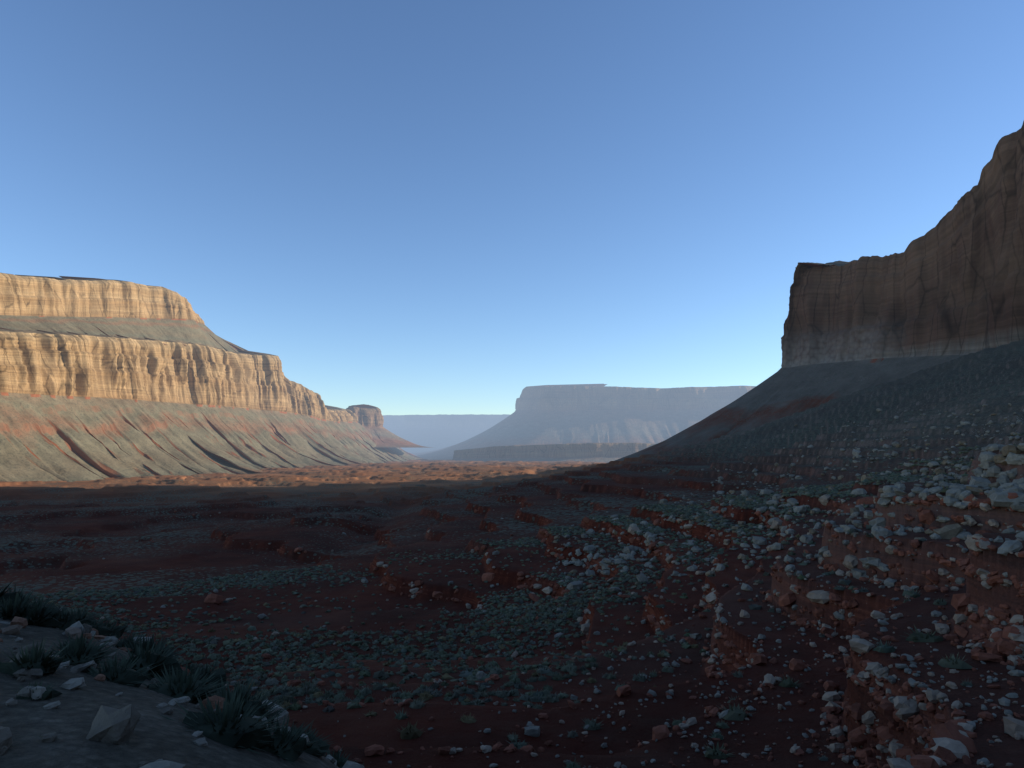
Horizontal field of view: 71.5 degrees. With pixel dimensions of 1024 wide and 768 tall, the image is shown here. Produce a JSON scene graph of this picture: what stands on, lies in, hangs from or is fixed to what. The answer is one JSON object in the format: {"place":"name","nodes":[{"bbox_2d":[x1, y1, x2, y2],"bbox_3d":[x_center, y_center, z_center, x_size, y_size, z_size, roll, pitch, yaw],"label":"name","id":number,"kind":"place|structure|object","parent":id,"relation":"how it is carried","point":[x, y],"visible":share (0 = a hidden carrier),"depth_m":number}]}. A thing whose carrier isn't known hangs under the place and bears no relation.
{"place":"outdoors","nodes":[
{"label":"outdoors","id":0,"kind":"place"},
{"bbox_2d":[0,339,1023,767],"bbox_3d":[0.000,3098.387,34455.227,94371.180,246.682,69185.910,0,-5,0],"label":"ground","id":1,"kind":"structure","parent":0,"point":[80,535],"depth_m":161.60},
{"bbox_2d":[0,327,422,481],"bbox_3d":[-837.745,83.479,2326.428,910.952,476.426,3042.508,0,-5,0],"label":"cliff","id":2,"kind":"structure","parent":1,"relation":"on","point":[74,406],"depth_m":1791.59},
{"bbox_2d":[0,273,247,351],"bbox_3d":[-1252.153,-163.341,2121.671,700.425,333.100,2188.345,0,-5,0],"label":"mesa","id":3,"kind":"structure","parent":2,"relation":"on","point":[93,306],"depth_m":1901.83},
{"bbox_2d":[346,404,434,447],"bbox_3d":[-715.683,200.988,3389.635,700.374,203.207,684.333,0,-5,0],"label":"butte","id":4,"kind":"object","parent":1,"relation":"on","point":[370,420],"visible":0.51,"depth_m":3340.85},
{"bbox_2d":[382,414,509,452],"bbox_3d":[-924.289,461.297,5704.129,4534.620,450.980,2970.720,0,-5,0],"label":"plateau","id":5,"kind":"structure","parent":1,"relation":"on","point":[438,431],"depth_m":5573.93},
{"bbox_2d":[0,402,1023,767],"bbox_3d":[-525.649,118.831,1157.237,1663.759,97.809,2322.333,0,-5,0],"label":"rocks","id":6,"kind":"object","parent":1,"relation":"on","point":[950,742],"visible":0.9,"depth_m":46.44},
{"bbox_2d":[0,433,1023,767],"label":"shrubs","id":7,"kind":"object","parent":1,"relation":"on","point":[226,725],"visible":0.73,"depth_m":82.53},
{"bbox_2d":[452,442,654,462],"bbox_3d":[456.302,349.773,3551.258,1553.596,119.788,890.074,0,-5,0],"label":"terrace rock","id":8,"kind":"object","parent":1,"relation":"on","point":[599,452],"visible":0.4,"depth_m":3307.22},
{"bbox_2d":[411,384,755,459],"bbox_3d":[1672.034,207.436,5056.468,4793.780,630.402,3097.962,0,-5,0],"label":"mesa","id":9,"kind":"structure","parent":1,"relation":"on","point":[571,413],"depth_m":4268.03},
{"bbox_2d":[608,121,1023,462],"bbox_3d":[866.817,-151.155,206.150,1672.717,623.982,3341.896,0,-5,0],"label":"cliff rock","id":10,"kind":"object","parent":1,"relation":"on","point":[949,286],"visible":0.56,"depth_m":1125.50},
{"bbox_2d":[0,0,1023,414],"label":"sky","id":11,"kind":"structure","parent":0,"point":[415,207]}
]}

